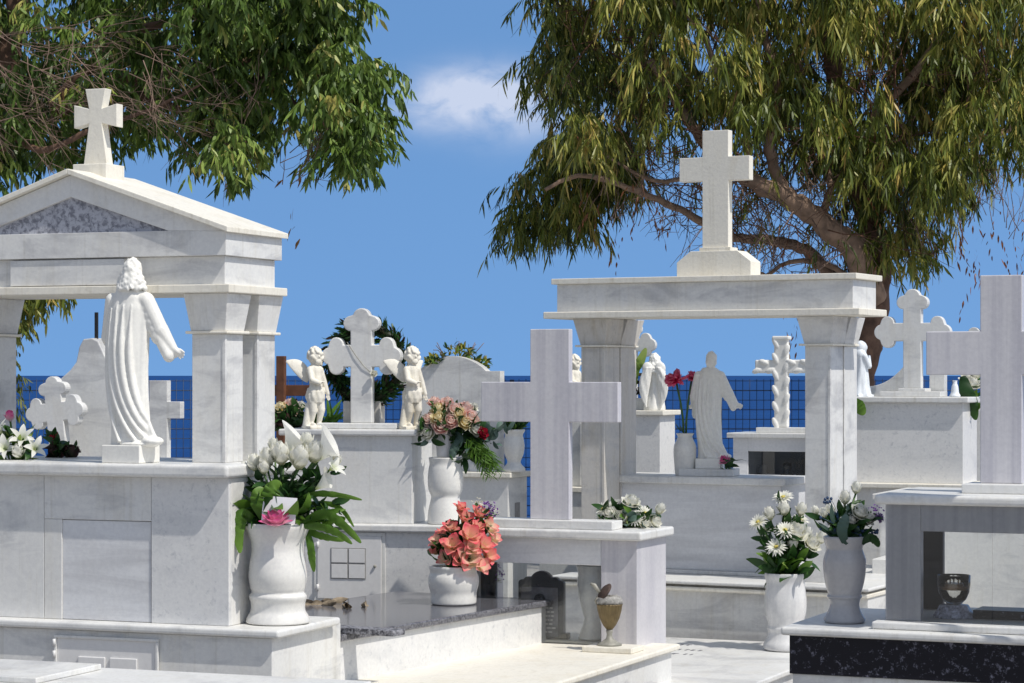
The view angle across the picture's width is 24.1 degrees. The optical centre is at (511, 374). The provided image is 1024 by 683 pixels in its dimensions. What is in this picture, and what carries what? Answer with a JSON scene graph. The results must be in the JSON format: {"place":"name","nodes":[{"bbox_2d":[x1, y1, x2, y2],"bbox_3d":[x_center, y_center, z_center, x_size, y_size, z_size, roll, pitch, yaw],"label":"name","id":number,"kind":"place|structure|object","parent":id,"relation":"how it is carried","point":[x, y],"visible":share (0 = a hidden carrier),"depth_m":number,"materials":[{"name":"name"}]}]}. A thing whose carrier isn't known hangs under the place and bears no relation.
{"place":"outdoors","nodes":[
{"label":"outdoors","id":0,"kind":"place"},
{"bbox_2d":[0,659,370,682],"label":"grave slab","id":1,"kind":"structure","parent":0,"point":[21,671],"depth_m":8.55,"materials":[{"name":"grey stone"}]},
{"bbox_2d":[16,376,979,517],"bbox_3d":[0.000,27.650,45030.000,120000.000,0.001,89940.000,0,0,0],"label":"sea","id":2,"kind":"structure","parent":0,"point":[672,400],"depth_m":2328.47,"materials":[{"name":"blue liquid"}]},
{"bbox_2d":[0,0,1023,375],"label":"sky","id":3,"kind":"structure","parent":0,"point":[412,254],"materials":[{"name":"blue"}]},
{"bbox_2d":[527,563,538,575],"bbox_3d":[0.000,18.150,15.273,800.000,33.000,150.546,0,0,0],"label":"ground","id":4,"kind":"structure","parent":0,"point":[532,569],"depth_m":20.46,"materials":[{"name":"white stone"}]},
{"bbox_2d":[26,376,87,443],"bbox_3d":[-2.621,0.829,13.864,0.374,1.642,0.300,0,0,18],"label":"leaning cross","id":5,"kind":"object","parent":4,"relation":"on","point":[58,409],"visible":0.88,"depth_m":13.82,"materials":[{"name":"white stone"}]},
{"bbox_2d":[61,312,110,456],"bbox_3d":[-2.435,0.641,14.084,0.475,2.018,0.140,0,0,18],"label":"headstone","id":6,"kind":"object","parent":4,"relation":"on","point":[84,377],"visible":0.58,"depth_m":14.02,"materials":[{"name":"grey stone"}]},
{"bbox_2d":[149,380,183,457],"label":"grave monument","id":7,"kind":"object","parent":4,"relation":"on","point":[164,409],"visible":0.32,"depth_m":13.51,"materials":[{"name":"grey stone"}]},
{"bbox_2d":[0,88,339,679],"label":"grave monument","id":8,"kind":"object","parent":4,"relation":"on","point":[141,566],"visible":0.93,"depth_m":10.34,"materials":[{"name":"white stone"}]},
{"bbox_2d":[0,410,48,459],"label":"bouquet","id":9,"kind":"object","parent":8,"relation":"on","point":[23,446],"visible":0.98,"depth_m":10.65,"materials":[{"name":"white plant"}]},
{"bbox_2d":[42,427,80,457],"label":"potted plants","id":10,"kind":"object","parent":8,"relation":"on","point":[56,447],"visible":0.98,"depth_m":10.95,"materials":[{"name":"green plant"}]},
{"bbox_2d":[52,634,158,670],"bbox_3d":[-1.732,1.323,10.219,0.508,0.414,0.027,0,0,21],"label":"door","id":11,"kind":"structure","parent":8,"relation":"in","point":[110,652],"depth_m":10.22,"materials":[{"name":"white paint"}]},
{"bbox_2d":[101,257,184,462],"bbox_3d":[-1.602,-0.066,10.323,0.428,0.884,0.213,0,0,24],"label":"robed statue","id":12,"kind":"object","parent":8,"relation":"on","point":[133,321],"visible":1,"depth_m":10.25,"materials":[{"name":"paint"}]},
{"bbox_2d":[246,523,309,625],"bbox_3d":[-0.996,0.842,10.210,0.274,0.427,0.264,0,0,0],"label":"vase","id":13,"kind":"object","parent":8,"relation":"on","point":[277,575],"visible":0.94,"depth_m":10.11,"materials":[{"name":"stone"}]},
{"bbox_2d":[233,420,361,571],"bbox_3d":[-0.925,0.514,10.181,0.588,0.645,0.429,0,0,0],"label":"bouquet","id":14,"kind":"object","parent":13,"relation":"in","point":[277,501],"visible":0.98,"depth_m":10.15,"materials":[{"name":"white plant"}]},
{"bbox_2d":[0,0,417,424],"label":"broadleaf tree","id":15,"kind":"object","parent":4,"relation":"on","point":[236,42],"visible":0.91,"depth_m":15.80,"materials":[{"name":"green plant"}]},
{"bbox_2d":[275,356,309,443],"bbox_3d":[-1.395,0.766,15.027,0.339,1.769,0.070,0,0,18],"label":"wooden cross","id":16,"kind":"object","parent":4,"relation":"on","point":[283,390],"visible":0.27,"depth_m":15.01,"materials":[{"name":"brown wood"}]},
{"bbox_2d":[279,308,442,600],"bbox_3d":[-0.813,0.642,13.273,1.291,2.016,0.630,0,0,13],"label":"grave monument","id":17,"kind":"object","parent":4,"relation":"on","point":[385,478],"visible":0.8,"depth_m":13.04,"materials":[{"name":"white stone"}]},
{"bbox_2d":[275,397,316,430],"bbox_3d":[-1.238,0.234,13.681,0.280,0.226,0.329,0,0,0],"label":"bouquet","id":18,"kind":"object","parent":17,"relation":"on","point":[290,410],"visible":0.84,"depth_m":13.64,"materials":[{"name":"yellow plant"}]},
{"bbox_2d":[286,346,329,428],"bbox_3d":[-1.092,0.070,13.189,0.248,0.460,0.183,0,0,-38],"label":"cherub statue","id":19,"kind":"object","parent":17,"relation":"on","point":[313,373],"visible":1,"depth_m":13.15,"materials":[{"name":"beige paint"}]},
{"bbox_2d":[300,400,342,422],"bbox_3d":[-1.058,0.211,13.581,0.291,0.166,0.263,0,0,0],"label":"potted plant","id":20,"kind":"object","parent":17,"relation":"on","point":[330,417],"visible":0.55,"depth_m":13.56,"materials":[{"name":"green plant"}]},
{"bbox_2d":[314,532,384,600],"bbox_3d":[-0.886,1.042,12.984,0.401,0.381,0.028,0,0,13],"label":"vent door","id":21,"kind":"structure","parent":17,"relation":"in","point":[343,569],"depth_m":12.98,"materials":[{"name":"white paint"}]},
{"bbox_2d":[321,314,411,406],"bbox_3d":[-0.818,-0.071,13.310,0.573,0.579,0.160,0,0,13],"label":"wreath","id":22,"kind":"object","parent":17,"relation":"hanging from","point":[385,389],"visible":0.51,"depth_m":13.28,"materials":[{"name":"green plant"}]},
{"bbox_2d":[383,346,427,429],"bbox_3d":[-0.552,0.070,13.077,0.248,0.460,0.183,0,0,-30],"label":"cherub statue","id":23,"kind":"object","parent":17,"relation":"on","point":[411,376],"visible":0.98,"depth_m":13.04,"materials":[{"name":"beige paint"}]},
{"bbox_2d":[428,457,462,524],"bbox_3d":[-0.361,0.626,13.020,0.195,0.360,0.195,0,0,0],"label":"vase","id":24,"kind":"object","parent":17,"relation":"on","point":[445,482],"visible":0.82,"depth_m":12.94,"materials":[{"name":"stone"}]},
{"bbox_2d":[436,430,451,457],"bbox_3d":[-0.361,0.371,13.020,0.122,0.149,0.122,0,0,0],"label":"flower pot","id":25,"kind":"object","parent":24,"relation":"in","point":[442,451],"visible":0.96,"depth_m":12.97,"materials":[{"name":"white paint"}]},
{"bbox_2d":[411,396,514,481],"bbox_3d":[-0.262,0.347,13.011,0.571,0.471,0.319,0,0,0],"label":"bouquet","id":26,"kind":"object","parent":25,"relation":"in","point":[444,415],"visible":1,"depth_m":12.94,"materials":[{"name":"pink plant"}]},
{"bbox_2d":[402,383,413,425],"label":"marble pier","id":27,"kind":"structure","parent":4,"relation":"on","point":[412,421],"depth_m":15.54,"materials":[{"name":"white stone"}]},
{"bbox_2d":[305,591,551,679],"bbox_3d":[-0.592,1.386,11.586,1.194,0.529,1.984,0,0,30],"label":"grave","id":28,"kind":"object","parent":4,"relation":"on","point":[388,632],"visible":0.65,"depth_m":11.50,"materials":[{"name":"grey stone"}]},
{"bbox_2d":[305,599,321,604],"bbox_3d":[-1.007,1.135,11.977,0.136,0.036,0.036,0,0,8],"label":"dry leaf","id":29,"kind":"object","parent":28,"relation":"on","point":[314,602],"visible":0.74,"depth_m":11.98,"materials":[{"name":"brown plant"}]},
{"bbox_2d":[321,600,336,605],"bbox_3d":[-0.921,1.135,11.941,0.036,0.036,0.136,0,0,-41],"label":"dry leaf","id":30,"kind":"object","parent":28,"relation":"on","point":[329,603],"visible":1,"depth_m":11.93,"materials":[{"name":"brown plant"}]},
{"bbox_2d":[323,597,347,602],"bbox_3d":[-0.892,1.135,12.062,0.136,0.036,0.035,0,0,3],"label":"dry leaf","id":31,"kind":"object","parent":28,"relation":"on","point":[340,599],"visible":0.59,"depth_m":12.07,"materials":[{"name":"brown plant"}]},
{"bbox_2d":[343,602,351,608],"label":"dry leaf","id":32,"kind":"object","parent":28,"relation":"on","point":[347,606],"visible":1,"depth_m":11.81,"materials":[{"name":"brown plant"}]},
{"bbox_2d":[428,564,478,605],"bbox_3d":[-0.293,1.050,12.016,0.255,0.192,0.256,0,0,0],"label":"vase","id":33,"kind":"object","parent":28,"relation":"on","point":[453,586],"visible":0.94,"depth_m":11.91,"materials":[{"name":"stone"}]},
{"bbox_2d":[427,497,501,574],"bbox_3d":[-0.237,0.805,12.015,0.380,0.386,0.331,0,0,0],"label":"bouquet","id":34,"kind":"object","parent":33,"relation":"in","point":[466,543],"visible":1,"depth_m":11.96,"materials":[{"name":"pink plant"}]},
{"bbox_2d":[420,356,529,597],"bbox_3d":[-0.295,0.764,15.282,0.778,1.771,0.368,0,0,23],"label":"grave monument","id":35,"kind":"object","parent":4,"relation":"on","point":[459,378],"visible":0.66,"depth_m":15.18,"materials":[{"name":"white stone"}]},
{"bbox_2d":[423,338,492,368],"bbox_3d":[-0.346,-0.140,15.326,0.448,0.198,0.195,0,0,0],"label":"dried arrangement","id":36,"kind":"object","parent":35,"relation":"on","point":[431,358],"visible":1,"depth_m":15.31,"materials":[{"name":"green plant"}]},
{"bbox_2d":[503,429,524,471],"bbox_3d":[0.013,0.474,15.049,0.144,0.268,0.144,0,0,0],"label":"planter","id":37,"kind":"object","parent":35,"relation":"on","point":[513,445],"visible":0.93,"depth_m":15.00,"materials":[{"name":"stone"}]},
{"bbox_2d":[505,422,528,428],"bbox_3d":[0.008,0.308,15.045,0.212,0.139,0.198,0,0,0],"label":"succulent","id":38,"kind":"object","parent":37,"relation":"in","point":[519,425],"visible":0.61,"depth_m":15.03,"materials":[{"name":"green plant"}]},
{"bbox_2d":[16,379,979,515],"bbox_3d":[0.000,0.843,22.023,15.040,1.613,0.053,0,0,0],"label":"wire fence","id":39,"kind":"object","parent":4,"relation":"on","point":[686,390],"visible":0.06,"depth_m":22.00,"materials":[{"name":"blue metal"}]},
{"bbox_2d":[357,642,679,682],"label":"grave slab","id":40,"kind":"structure","parent":4,"relation":"on","point":[547,662],"depth_m":11.35,"materials":[{"name":"beige stone"}]},
{"bbox_2d":[582,643,643,653],"bbox_3d":[0.500,1.351,11.859,0.260,0.026,0.190,0,0,23],"label":"marble plate","id":41,"kind":"object","parent":40,"relation":"on","point":[624,648],"visible":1,"depth_m":11.79,"materials":[{"name":"white stone"}]},
{"bbox_2d":[590,582,622,646],"bbox_3d":[0.479,1.181,11.871,0.141,0.310,0.133,0,0,-35],"label":"bronze urn","id":42,"kind":"object","parent":41,"relation":"on","point":[609,608],"visible":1,"depth_m":11.84,"materials":[{"name":"metal"}]},
{"bbox_2d":[539,422,580,579],"bbox_3d":[0.515,0.975,15.798,0.548,1.351,0.540,0,0,23],"label":"grave monument","id":43,"kind":"object","parent":4,"relation":"on","point":[553,569],"visible":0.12,"depth_m":15.64,"materials":[{"name":"white stone"}]},
{"bbox_2d":[572,354,580,381],"bbox_3d":[0.402,0.085,15.801,0.242,0.451,0.179,0,0,-35],"label":"cherub statue","id":44,"kind":"object","parent":43,"relation":"on","point":[576,365],"visible":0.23,"depth_m":15.76,"materials":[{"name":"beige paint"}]},
{"bbox_2d":[474,329,673,645],"bbox_3d":[0.240,0.707,12.401,1.090,1.884,0.507,0,0,23],"label":"grave monument","id":45,"kind":"object","parent":4,"relation":"on","point":[551,401],"visible":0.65,"depth_m":12.22,"materials":[{"name":"stone"}]},
{"bbox_2d":[480,562,496,596],"bbox_3d":[-0.119,1.149,12.446,0.088,0.404,0.088,0,0,0],"label":"vase","id":46,"kind":"object","parent":45,"relation":"on","point":[488,585],"visible":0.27,"depth_m":12.41,"materials":[{"name":"black stone"}]},
{"bbox_2d":[495,564,504,582],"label":"bouquet","id":47,"kind":"object","parent":46,"relation":"in","point":[498,580],"visible":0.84,"depth_m":12.43,"materials":[{"name":"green plant"}]},
{"bbox_2d":[518,570,569,638],"bbox_3d":[0.165,1.178,12.326,0.267,0.346,0.060,0,0,20],"label":"memorial plaque","id":48,"kind":"object","parent":45,"relation":"on","point":[542,584],"visible":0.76,"depth_m":12.29,"materials":[{"name":"black stone"}]},
{"bbox_2d":[576,565,600,640],"bbox_3d":[0.409,1.161,12.266,0.164,0.380,0.164,0,0,0],"label":"vase","id":49,"kind":"object","parent":45,"relation":"on","point":[587,596],"visible":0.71,"depth_m":12.21,"materials":[{"name":"stone"}]},
{"bbox_2d":[591,494,665,527],"bbox_3d":[0.591,0.712,12.338,0.359,0.202,0.264,0,0,25],"label":"flower arrangement","id":50,"kind":"object","parent":45,"relation":"on","point":[629,511],"visible":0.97,"depth_m":12.30,"materials":[{"name":"white plant"}]},
{"bbox_2d":[636,327,680,472],"bbox_3d":[0.869,0.620,17.252,0.596,2.059,0.384,0,0,23],"label":"grave monument","id":51,"kind":"object","parent":4,"relation":"on","point":[655,436],"visible":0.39,"depth_m":17.06,"materials":[{"name":"stone"}]},
{"bbox_2d":[636,348,646,394],"bbox_3d":[0.894,0.021,17.163,0.184,0.431,0.141,0,0,0],"label":"potted plant","id":52,"kind":"object","parent":51,"relation":"on","point":[640,359],"visible":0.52,"depth_m":17.10,"materials":[{"name":"green plant"}]},
{"bbox_2d":[639,352,667,409],"bbox_3d":[1.018,0.045,17.107,0.210,0.411,0.162,0,0,12],"label":"winged angel statue","id":53,"kind":"object","parent":51,"relation":"on","point":[653,388],"visible":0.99,"depth_m":17.05,"materials":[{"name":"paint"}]},
{"bbox_2d":[543,130,886,641],"bbox_3d":[1.455,0.092,14.855,2.126,3.116,1.640,0,0,27],"label":"grave monument","id":54,"kind":"object","parent":4,"relation":"on","point":[715,587],"visible":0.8,"depth_m":14.38,"materials":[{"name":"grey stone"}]},
{"bbox_2d":[673,433,696,475],"bbox_3d":[1.069,0.490,14.833,0.142,0.262,0.153,0,0,0],"label":"vase","id":55,"kind":"object","parent":54,"relation":"on","point":[685,451],"visible":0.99,"depth_m":14.78,"materials":[{"name":"stone"}]},
{"bbox_2d":[664,368,694,432],"bbox_3d":[1.054,0.175,14.845,0.234,0.434,0.137,0,0,-16],"label":"bouquet","id":56,"kind":"object","parent":55,"relation":"in","point":[673,379],"visible":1,"depth_m":14.83,"materials":[{"name":"red plant"}]},
{"bbox_2d":[679,351,742,476],"bbox_3d":[1.234,0.235,14.809,0.374,0.771,0.220,0,0,16],"label":"robed statue","id":57,"kind":"object","parent":54,"relation":"on","point":[710,387],"visible":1,"depth_m":14.76,"materials":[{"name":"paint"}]},
{"bbox_2d":[719,455,745,468],"bbox_3d":[1.322,0.555,14.716,0.173,0.134,0.180,0,0,43],"label":"single rose","id":58,"kind":"object","parent":57,"relation":"on","point":[727,462],"visible":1,"depth_m":14.71,"materials":[{"name":"pink plant"}]},
{"bbox_2d":[663,637,792,682],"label":"grave slab","id":59,"kind":"structure","parent":4,"relation":"on","point":[694,660],"depth_m":12.86,"materials":[{"name":"grey stone"}]},
{"bbox_2d":[763,573,806,651],"bbox_3d":[1.531,1.323,13.433,0.250,0.433,0.250,0,0,0],"label":"vase","id":60,"kind":"object","parent":59,"relation":"on","point":[785,602],"visible":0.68,"depth_m":13.34,"materials":[{"name":"stone"}]},
{"bbox_2d":[746,490,826,586],"bbox_3d":[1.557,0.920,13.407,0.411,0.549,0.385,0,0,-29],"label":"bouquet","id":61,"kind":"object","parent":60,"relation":"in","point":[784,553],"visible":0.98,"depth_m":13.39,"materials":[{"name":"white plant"}]},
{"bbox_2d":[477,0,1023,385],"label":"eucalyptus tree","id":62,"kind":"object","parent":4,"relation":"on","point":[595,163],"visible":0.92,"depth_m":19.71,"materials":[{"name":"green plant"}]},
{"bbox_2d":[727,336,804,474],"bbox_3d":[2.019,0.677,18.174,0.948,1.946,0.740,0,0,23],"label":"grave monument","id":63,"kind":"object","parent":4,"relation":"on","point":[777,445],"visible":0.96,"depth_m":18.21,"materials":[{"name":"stone"}]},
{"bbox_2d":[757,465,766,474],"bbox_3d":[1.913,0.726,18.369,0.076,0.076,0.023,0,0,0],"label":"picture frame","id":64,"kind":"object","parent":63,"relation":"on","point":[761,469],"visible":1,"depth_m":18.36,"materials":[{"name":"black stone"}]},
{"bbox_2d":[781,462,792,474],"bbox_3d":[2.085,0.711,18.200,0.099,0.106,0.099,0,0,0],"label":"oil lamp","id":65,"kind":"object","parent":63,"relation":"on","point":[786,467],"visible":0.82,"depth_m":18.17,"materials":[{"name":"black stone"}]},
{"bbox_2d":[796,457,804,474],"bbox_3d":[2.196,0.696,18.248,0.076,0.136,0.023,0,0,0],"label":"picture frame","id":66,"kind":"object","parent":63,"relation":"on","point":[800,465],"visible":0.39,"depth_m":18.24,"materials":[{"name":"black stone"}]},
{"bbox_2d":[781,275,1023,682],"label":"grave monument","id":67,"kind":"object","parent":4,"relation":"on","point":[905,636],"visible":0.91,"depth_m":9.49,"materials":[{"name":"white stone"}]},
{"bbox_2d":[823,535,865,623],"bbox_3d":[1.345,0.826,9.708,0.174,0.350,0.174,0,0,0],"label":"vase","id":68,"kind":"object","parent":67,"relation":"on","point":[844,569],"visible":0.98,"depth_m":9.64,"materials":[{"name":"grey stone"}]},
{"bbox_2d":[805,481,884,546],"bbox_3d":[1.349,0.561,9.707,0.322,0.266,0.202,0,0,0],"label":"bouquet","id":69,"kind":"object","parent":68,"relation":"in","point":[856,518],"visible":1,"depth_m":9.69,"materials":[{"name":"white plant"}]},
{"bbox_2d":[933,603,972,619],"bbox_3d":[1.771,0.945,9.614,0.155,0.052,0.155,0,0,-22],"label":"bowl stand","id":70,"kind":"object","parent":67,"relation":"on","point":[951,611],"visible":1,"depth_m":9.56,"materials":[{"name":"stone"}]},
{"bbox_2d":[937,574,970,604],"bbox_3d":[1.771,0.859,9.614,0.130,0.116,0.131,0,0,0],"label":"glass bowl","id":71,"kind":"object","parent":70,"relation":"on","point":[962,585],"visible":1,"depth_m":9.58,"materials":[{"name":"grey glass"}]},
{"bbox_2d":[973,606,1023,620],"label":"dark tile","id":72,"kind":"object","parent":67,"relation":"on","point":[1004,613],"visible":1,"depth_m":9.54,"materials":[{"name":"black stone"}]},
{"bbox_2d":[857,289,979,564],"bbox_3d":[2.714,0.525,16.898,1.143,2.250,0.670,0,0,23],"label":"grave monument","id":73,"kind":"object","parent":4,"relation":"on","point":[912,432],"visible":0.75,"depth_m":16.69,"materials":[{"name":"stone"}]},
{"bbox_2d":[857,398,865,415],"bbox_3d":[2.397,0.271,16.672,0.126,0.224,0.038,0,0,20],"label":"potted plant","id":74,"kind":"object","parent":73,"relation":"on","point":[861,408],"visible":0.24,"depth_m":16.66,"materials":[{"name":"green plant"}]},
{"bbox_2d":[857,341,873,396],"bbox_3d":[2.461,-0.043,16.885,0.145,0.400,0.147,0,0,-25],"label":"praying statue","id":75,"kind":"object","parent":73,"relation":"on","point":[864,364],"visible":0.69,"depth_m":16.84,"materials":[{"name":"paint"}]},
{"bbox_2d":[958,375,979,419],"bbox_3d":[3.196,0.128,16.792,0.250,0.374,0.229,0,0,26],"label":"bouquet","id":76,"kind":"object","parent":73,"relation":"on","point":[968,384],"visible":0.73,"depth_m":16.71,"materials":[{"name":"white plant"}]},
{"bbox_2d":[872,488,1023,607],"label":"grave","id":77,"kind":"object","parent":4,"relation":"on","point":[969,553],"visible":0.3,"depth_m":14.76,"materials":[{"name":"white stone"}]},
{"bbox_2d":[969,327,979,480],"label":"grave monument","id":78,"kind":"object","parent":4,"relation":"on","point":[978,429],"visible":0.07,"depth_m":18.57,"materials":[{"name":"white stone"}]},
{"bbox_2d":[949,380,959,396],"bbox_3d":[3.068,0.094,16.622,0.076,0.113,0.076,0,0,0],"label":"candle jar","id":79,"kind":"object","parent":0,"point":[954,390],"visible":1,"depth_m":16.60,"materials":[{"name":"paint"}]},
{"bbox_3d":[-0.836,-0.093,13.146,0.142,0.178,0.036,0,0,0],"label":"cord","id":80,"kind":"object","parent":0,"visible":0},
{"bbox_2d":[370,370,377,376],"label":"plaster rose","id":81,"kind":"object","parent":80,"relation":"hanging from","point":[373,373],"visible":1,"depth_m":13.11,"materials":[{"name":"white stone"}]}
]}

